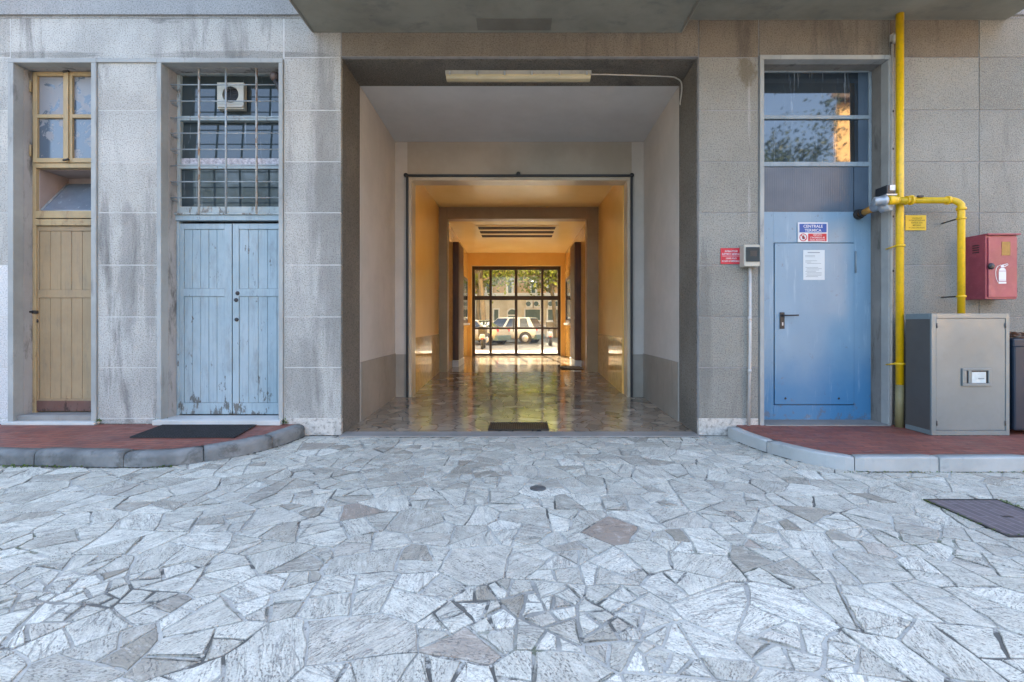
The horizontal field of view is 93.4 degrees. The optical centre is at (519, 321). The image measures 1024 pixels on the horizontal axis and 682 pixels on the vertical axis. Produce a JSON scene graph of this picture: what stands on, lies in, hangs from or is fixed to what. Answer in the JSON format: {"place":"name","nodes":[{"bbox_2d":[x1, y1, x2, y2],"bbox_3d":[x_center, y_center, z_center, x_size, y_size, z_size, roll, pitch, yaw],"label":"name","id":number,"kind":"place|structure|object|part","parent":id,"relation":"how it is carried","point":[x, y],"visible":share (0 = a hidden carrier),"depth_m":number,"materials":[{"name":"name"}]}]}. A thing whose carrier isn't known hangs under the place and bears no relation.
{"place":"outdoors","nodes":[
{"label":"outdoors","id":0,"kind":"place"},
{"bbox_2d":[0,424,293,448],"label":"pavement","id":1,"kind":"structure","parent":0,"point":[79,436],"depth_m":5.07,"materials":[{"name":"red tile"}]},
{"bbox_2d":[130,424,256,437],"bbox_3d":[-3.565,1.204,5.330,1.198,0.013,0.608,0,0,0],"label":"rubber mat","id":2,"kind":"object","parent":1,"relation":"on","point":[198,430],"visible":1,"depth_m":5.27,"materials":[{"name":"rubber"}]},
{"bbox_2d":[0,434,1023,681],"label":"paving","id":3,"kind":"structure","parent":0,"point":[272,649],"depth_m":2.68,"materials":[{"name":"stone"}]},
{"bbox_2d":[0,424,304,468],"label":"kerb","id":4,"kind":"structure","parent":3,"relation":"on","point":[96,457],"depth_m":4.53,"materials":[{"name":"stone"}]},
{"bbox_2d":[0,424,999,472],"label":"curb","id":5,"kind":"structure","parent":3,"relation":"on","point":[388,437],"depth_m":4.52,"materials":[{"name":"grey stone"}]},
{"bbox_2d":[2,417,1023,472],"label":"weeds","id":6,"kind":"object","parent":3,"relation":"on","point":[3,465],"visible":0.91,"depth_m":4.47,"materials":[{"name":"green plant"}]},
{"bbox_2d":[338,431,700,437],"bbox_3d":[0.003,1.351,5.750,4.231,0.038,0.240,0,0,0],"label":"threshold","id":7,"kind":"object","parent":3,"relation":"on","point":[526,434],"visible":0.9,"depth_m":5.71,"materials":[{"name":"stone"}]},
{"bbox_2d":[530,485,545,490],"bbox_3d":[0.151,1.350,3.910,0.132,0.012,0.132,0,0,0],"label":"round cap","id":8,"kind":"object","parent":3,"relation":"on","point":[537,488],"visible":1,"depth_m":3.89,"materials":[{"name":"grey metal"}]},
{"bbox_2d":[728,427,1023,472],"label":"kerb","id":9,"kind":"structure","parent":3,"relation":"on","point":[949,463],"depth_m":4.36,"materials":[{"name":"stone"}]},
{"bbox_2d":[925,499,1023,537],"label":"manhole cover","id":10,"kind":"object","parent":3,"relation":"on","point":[1004,518],"visible":1,"depth_m":3.40,"materials":[{"name":"metal"}]},
{"bbox_2d":[921,499,1023,535],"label":"moss","id":11,"kind":"object","parent":10,"relation":"on","point":[980,522],"visible":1,"depth_m":3.51,"materials":[{"name":"green plant"}]},
{"bbox_2d":[475,270,556,335],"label":"street building","id":12,"kind":"structure","parent":0,"point":[503,308],"depth_m":43.73,"materials":[{"name":"brick"}]},
{"bbox_2d":[485,281,492,292],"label":"window","id":13,"kind":"structure","parent":12,"relation":"in","point":[486,290],"depth_m":43.63,"materials":[{"name":"white stone"}]},
{"bbox_2d":[493,308,499,321],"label":"window","id":14,"kind":"structure","parent":12,"relation":"in","point":[496,311],"depth_m":43.63,"materials":[{"name":"white glass"}]},
{"bbox_2d":[506,278,513,292],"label":"window","id":15,"kind":"structure","parent":12,"relation":"in","point":[508,289],"depth_m":43.63,"materials":[{"name":"white stone"}]},
{"bbox_2d":[507,308,517,316],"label":"arched door","id":16,"kind":"structure","parent":12,"relation":"in","point":[511,311],"depth_m":43.69,"materials":[{"name":"white wood"}]},
{"bbox_2d":[526,300,532,307],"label":"air conditioner","id":17,"kind":"object","parent":12,"relation":"attached to","point":[529,303],"visible":1,"depth_m":43.38,"materials":[{"name":"white metal"}]},
{"bbox_2d":[524,308,540,321],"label":"window","id":18,"kind":"structure","parent":12,"relation":"in","point":[528,312],"depth_m":43.70,"materials":[{"name":"white glass"}]},
{"bbox_2d":[530,279,536,292],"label":"window","id":19,"kind":"structure","parent":12,"relation":"in","point":[532,291],"depth_m":43.63,"materials":[{"name":"white stone"}]},
{"bbox_2d":[534,300,539,307],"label":"air conditioner","id":20,"kind":"object","parent":12,"relation":"attached to","point":[536,303],"visible":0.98,"depth_m":43.38,"materials":[{"name":"white metal"}]},
{"bbox_2d":[548,300,551,307],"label":"air conditioner","id":21,"kind":"object","parent":12,"relation":"attached to","point":[549,303],"visible":0.69,"depth_m":43.38,"materials":[{"name":"white metal"}]},
{"bbox_2d":[546,308,556,321],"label":"window","id":22,"kind":"structure","parent":12,"relation":"in","point":[549,310],"depth_m":43.70,"materials":[{"name":"white stone"}]},
{"bbox_2d":[475,336,556,350],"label":"street","id":23,"kind":"structure","parent":0,"point":[508,345],"depth_m":24.50,"materials":[{"name":"grey asphalt"}]},
{"bbox_2d":[478,326,486,348],"bbox_3d":[-1.698,0.733,22.745,0.680,1.046,1.530,0,0,0],"label":"scooter","id":24,"kind":"object","parent":23,"relation":"on","point":[482,334],"visible":0.91,"depth_m":22.28,"materials":[{"name":"white plastic"}]},
{"bbox_2d":[475,320,510,344],"bbox_3d":[-2.681,0.592,27.193,4.290,1.404,2.000,0,0,29],"label":"pale sedan","id":25,"kind":"object","parent":23,"relation":"on","point":[501,336],"visible":0.28,"depth_m":26.09,"materials":[{"name":"beige paint"}]},
{"bbox_3d":[-2.431,0.170,27.056,2.500,0.460,1.562,0,0,29],"label":"window","id":26,"kind":"part","parent":25,"relation":"part of","materials":[{"name":"glass"}]},
{"bbox_2d":[475,270,520,319],"bbox_3d":[-2.943,-4.756,36.687,9.978,12.222,9.958,0,0,-36],"label":"plane tree","id":27,"kind":"object","parent":23,"relation":"on","point":[477,316],"visible":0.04,"depth_m":36.60,"materials":[{"name":"green plant"}]},
{"bbox_2d":[478,317,544,343],"bbox_3d":[-0.697,0.512,28.995,4.190,1.564,2.040,0,0,20],"label":"white suv","id":28,"kind":"object","parent":23,"relation":"on","point":[526,336],"visible":0.49,"depth_m":27.94,"materials":[{"name":"paint"}]},
{"bbox_3d":[-0.228,0.035,28.823,2.830,0.510,1.600,0,0,20],"label":"window","id":29,"kind":"part","parent":28,"relation":"part of","materials":[{"name":"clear glass"}]},
{"bbox_2d":[475,270,556,319],"bbox_3d":[-2.614,-3.890,30.310,10.650,10.494,10.508,0,0,33],"label":"plane tree","id":30,"kind":"object","parent":23,"relation":"on","point":[481,276],"visible":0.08,"depth_m":30.49,"materials":[{"name":"green plant"}]},
{"bbox_2d":[511,270,556,337],"bbox_3d":[2.222,-4.433,38.426,9.663,11.584,8.810,0,0,0],"label":"plane tree","id":31,"kind":"object","parent":23,"relation":"on","point":[552,286],"visible":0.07,"depth_m":38.11,"materials":[{"name":"green plant"}]},
{"bbox_2d":[538,270,556,284],"bbox_3d":[4.550,-3.684,30.353,10.292,10.067,10.407,0,0,34],"label":"plane tree","id":32,"kind":"object","parent":23,"relation":"on","point":[550,271],"visible":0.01,"depth_m":30.40,"materials":[{"name":"green plant"}]},
{"bbox_2d":[543,322,554,345],"bbox_3d":[1.624,0.623,25.745,0.680,1.266,1.530,0,0,0],"label":"scooter","id":33,"kind":"object","parent":23,"relation":"on","point":[549,332],"visible":0.87,"depth_m":25.28,"materials":[{"name":"white plastic"}]},
{"bbox_2d":[475,351,556,352],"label":"sidewalk","id":34,"kind":"structure","parent":0,"point":[517,351],"depth_m":18.99,"materials":[{"name":"grey concrete"}]},
{"bbox_2d":[347,355,698,434],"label":"passage floor","id":35,"kind":"structure","parent":0,"point":[476,392],"depth_m":7.71,"materials":[{"name":"stone"}]},
{"bbox_2d":[488,422,548,429],"bbox_3d":[-0.008,1.321,6.110,0.748,0.012,0.440,0,0,0],"label":"floor grate","id":36,"kind":"object","parent":35,"relation":"on","point":[518,425],"visible":1,"depth_m":6.10,"materials":[{"name":"metal"}]},
{"bbox_2d":[559,366,582,368],"bbox_3d":[1.290,1.144,12.080,0.540,0.016,0.800,0,0,0],"label":"coir mat","id":37,"kind":"object","parent":35,"relation":"on","point":[570,367],"visible":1,"depth_m":12.01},
{"bbox_2d":[737,425,1023,454],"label":"pavement","id":38,"kind":"structure","parent":0,"point":[892,439],"depth_m":4.98,"materials":[{"name":"red tile"}]},
{"bbox_2d":[905,314,1008,434],"bbox_3d":[4.853,0.565,5.359,0.844,1.310,0.362,0,0,0],"label":"meter cabinet","id":39,"kind":"object","parent":38,"relation":"on","point":[957,374],"visible":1,"depth_m":5.19,"materials":[{"name":"grey metal"}]},
{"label":"door","id":40,"kind":"part","parent":39,"relation":"part of","materials":[{"name":"grey metal"}]},
{"bbox_2d":[1009,337,1023,429],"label":"waste bin","id":41,"kind":"object","parent":38,"relation":"on","point":[1016,383],"visible":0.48,"depth_m":5.21,"materials":[{"name":"black plastic"}]},
{"bbox_2d":[1009,331,1023,337],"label":"leaf litter","id":42,"kind":"object","parent":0,"point":[1013,334],"visible":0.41,"depth_m":5.34,"materials":[{"name":"brown plant"}]},
{"label":"ground","id":43,"kind":"structure","parent":0,"visible":0},
{"bbox_2d":[0,0,1023,435],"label":"apartment building","id":44,"kind":"structure","parent":43,"relation":"on","point":[176,246],"depth_m":5.90,"materials":[{"name":"stone"}]},
{"bbox_2d":[29,70,90,162],"bbox_3d":[-5.545,-2.512,5.909,0.882,1.121,0.082,0,0,0],"label":"casement window","id":45,"kind":"structure","parent":44,"relation":"in","point":[61,100],"depth_m":5.94,"materials":[{"name":"paint"}]},
{"bbox_2d":[29,226,90,411],"bbox_3d":[-5.555,-0.036,5.947,0.902,2.285,0.105,0,0,0],"label":"door","id":46,"kind":"structure","parent":44,"relation":"in","point":[64,252],"depth_m":5.96,"materials":[{"name":"paint"}]},
{"bbox_2d":[180,224,232,413],"bbox_3d":[-3.886,-0.035,5.998,0.677,2.370,0.050,0,0,0],"label":"door","id":47,"kind":"structure","parent":44,"relation":"in","point":[206,250],"depth_m":5.99,"materials":[{"name":"blue paint"}]},
{"bbox_2d":[170,68,278,214],"bbox_3d":[-3.545,-2.226,5.937,1.390,1.832,0.207,0,0,0],"label":"barred window","id":48,"kind":"structure","parent":44,"relation":"in","point":[228,161],"depth_m":6.00,"materials":[{"name":"blue paint"}]},
{"bbox_2d":[217,82,246,110],"bbox_3d":[-3.546,-2.776,5.945,0.324,0.324,0.090,0,0,0],"label":"extractor fan","id":49,"kind":"object","parent":44,"relation":"attached to","point":[236,92],"visible":0.89,"depth_m":5.92},
{"bbox_2d":[233,224,278,413],"bbox_3d":[-3.202,-0.037,5.989,0.690,2.360,0.062,0,0,0],"label":"door","id":50,"kind":"structure","parent":44,"relation":"in","point":[255,246],"depth_m":5.98,"materials":[{"name":"blue paint"}]},
{"bbox_2d":[270,71,278,92],"bbox_3d":[-2.948,-2.895,5.872,0.135,0.282,0.152,0,0,33],"label":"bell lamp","id":51,"kind":"object","parent":44,"relation":"attached to","point":[274,76],"visible":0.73,"depth_m":5.83,"materials":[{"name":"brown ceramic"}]},
{"bbox_2d":[453,242,463,359],"bbox_3d":[-1.670,-0.540,13.030,0.215,3.060,1.100,0,0,0],"label":"side door","id":52,"kind":"structure","parent":44,"relation":"in","point":[458,251],"depth_m":12.48,"materials":[{"name":"brown wood"}]},
{"bbox_2d":[464,276,469,324],"bbox_3d":[-1.719,-0.650,14.980,0.180,1.500,1.900,0,0,0],"label":"porter window","id":53,"kind":"structure","parent":44,"relation":"in","point":[465,279],"depth_m":15.15,"materials":[{"name":"beige glass"}]},
{"bbox_2d":[475,225,557,237],"bbox_3d":[-0.062,-2.374,12.805,2.061,0.026,1.750,0,0,0],"label":"ceiling light","id":54,"kind":"object","parent":44,"relation":"attached to","point":[516,231],"visible":1,"depth_m":12.60,"materials":[{"name":"paint"}]},
{"bbox_2d":[472,266,560,354],"bbox_3d":[-0.102,-0.377,16.969,3.104,3.154,0.142,0,0,0],"label":"glass door","id":55,"kind":"structure","parent":44,"relation":"in","point":[490,268],"depth_m":16.96,"materials":[{"name":"brown metal"}]},
{"bbox_2d":[445,70,591,81],"bbox_3d":[-0.011,-3.086,6.075,1.829,0.102,0.154,0,0,0],"label":"porch light","id":56,"kind":"object","parent":44,"relation":"attached to","point":[518,75],"visible":1,"depth_m":6.02,"materials":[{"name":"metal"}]},
{"bbox_2d":[404,172,633,396],"bbox_3d":[-0.008,-0.633,8.170,3.894,3.815,0.050,0,0,0],"label":"door frame","id":57,"kind":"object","parent":44,"relation":"attached to","point":[518,174],"depth_m":8.15,"materials":[{"name":"black metal"}]},
{"bbox_2d":[563,276,569,324],"bbox_3d":[1.549,-0.650,14.980,0.180,1.500,1.900,0,0,0],"label":"porter window","id":58,"kind":"structure","parent":44,"relation":"in","point":[568,278],"depth_m":14.90,"materials":[{"name":"beige glass"}]},
{"bbox_2d":[570,242,580,359],"bbox_3d":[1.537,-0.540,13.030,0.215,3.060,1.100,0,0,0],"label":"side door","id":59,"kind":"structure","parent":44,"relation":"in","point":[575,251],"depth_m":12.48,"materials":[{"name":"brown wood"}]},
{"bbox_2d":[591,74,682,104],"bbox_3d":[1.526,-2.985,6.119,1.256,0.285,0.164,0,0,-13],"label":"light cable","id":60,"kind":"object","parent":44,"relation":"attached to","point":[648,76],"visible":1,"depth_m":6.11,"materials":[{"name":"white plastic"}]},
{"bbox_2d":[721,248,739,263],"bbox_3d":[2.516,-0.781,5.724,0.254,0.189,0.008,0,0,0],"label":"switch sign","id":61,"kind":"object","parent":44,"relation":"attached to","point":[730,255],"visible":0.99,"depth_m":5.72,"materials":[{"name":"red plastic"}]},
{"bbox_2d":[747,267,751,425],"bbox_3d":[2.713,0.280,5.690,0.050,1.890,0.042,0,0,0],"label":"conduit","id":62,"kind":"object","parent":44,"relation":"attached to","point":[749,337],"visible":0.91,"depth_m":5.68,"materials":[{"name":"grey plastic"}]},
{"bbox_2d":[739,245,759,267],"bbox_3d":[2.707,-0.773,5.665,0.185,0.254,0.142,0,0,0],"label":"breaker box","id":63,"kind":"object","parent":44,"relation":"attached to","point":[749,255],"visible":1,"depth_m":5.61,"materials":[{"name":"beige plastic"}]},
{"bbox_2d":[764,212,870,419],"bbox_3d":[3.635,-0.066,5.975,1.464,2.603,0.130,0,0,0],"label":"metal door","id":64,"kind":"structure","parent":44,"relation":"in","point":[817,333],"depth_m":5.98,"materials":[{"name":"blue paint"}]},
{"bbox_2d":[797,222,827,241],"bbox_3d":[3.636,-1.110,5.981,0.367,0.243,0.018,0,0,0],"label":"door sign","id":65,"kind":"object","parent":64,"relation":"attached to","point":[812,231],"visible":1,"depth_m":5.97,"materials":[{"name":"white plastic"}]},
{"bbox_2d":[803,250,824,279],"bbox_3d":[3.651,-0.705,5.977,0.266,0.370,0.004,0,0,0],"label":"paper notice","id":66,"kind":"object","parent":64,"relation":"attached to","point":[813,264],"visible":1,"depth_m":5.98,"materials":[{"name":"grey paper"}]},
{"bbox_2d":[764,71,871,211],"bbox_3d":[3.635,-2.255,6.006,1.464,1.774,0.068,0,0,0],"label":"transom window","id":67,"kind":"structure","parent":44,"relation":"in","point":[818,124],"depth_m":6.00,"materials":[{"name":"blue glass"}]},
{"bbox_2d":[853,185,896,219],"bbox_3d":[4.188,-1.417,5.719,0.266,0.300,0.535,0,0,0],"label":"gas valve","id":68,"kind":"object","parent":44,"relation":"attached to","point":[880,200],"visible":0.98,"depth_m":5.56,"materials":[{"name":"metal"}]},
{"bbox_2d":[889,33,895,424],"bbox_3d":[4.436,-1.091,5.665,0.114,4.623,0.137,0,0,0],"label":"slim conduit","id":69,"kind":"object","parent":44,"relation":"attached to","point":[892,37],"visible":0.71,"depth_m":5.70,"materials":[{"name":"grey plastic"}]},
{"bbox_2d":[885,12,905,427],"bbox_3d":[4.417,-1.181,5.650,0.103,4.807,0.185,0,0,-12],"label":"gas riser","id":70,"kind":"object","parent":44,"relation":"attached to","point":[899,246],"visible":0.93,"depth_m":5.58,"materials":[{"name":"yellow paint"}]},
{"bbox_2d":[905,215,925,229],"bbox_3d":[4.703,-1.176,5.723,0.243,0.178,0.009,0,0,0],"label":"gas sign","id":71,"kind":"object","parent":44,"relation":"attached to","point":[915,222],"visible":1,"depth_m":5.72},
{"bbox_2d":[888,195,966,313],"bbox_3d":[4.609,-0.761,5.559,0.836,1.362,0.352,0,0,0],"label":"gas branch","id":72,"kind":"object","parent":44,"relation":"attached to","point":[961,208],"visible":0.95,"depth_m":5.42,"materials":[{"name":"yellow paint"}]},
{"bbox_2d":[965,233,1020,299],"bbox_3d":[5.486,-0.631,5.590,0.379,0.743,0.287,0,0,0],"label":"extinguisher box","id":73,"kind":"object","parent":44,"relation":"attached to","point":[991,265],"visible":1,"depth_m":5.47,"materials":[{"name":"red metal"}]},
{"bbox_2d":[988,237,1016,296],"bbox_3d":[5.478,-0.620,5.465,0.337,0.680,0.037,0,0,0],"label":"door","id":74,"kind":"structure","parent":73,"relation":"in","point":[1002,251],"depth_m":5.47,"materials":[{"name":"red metal"}]}
]}

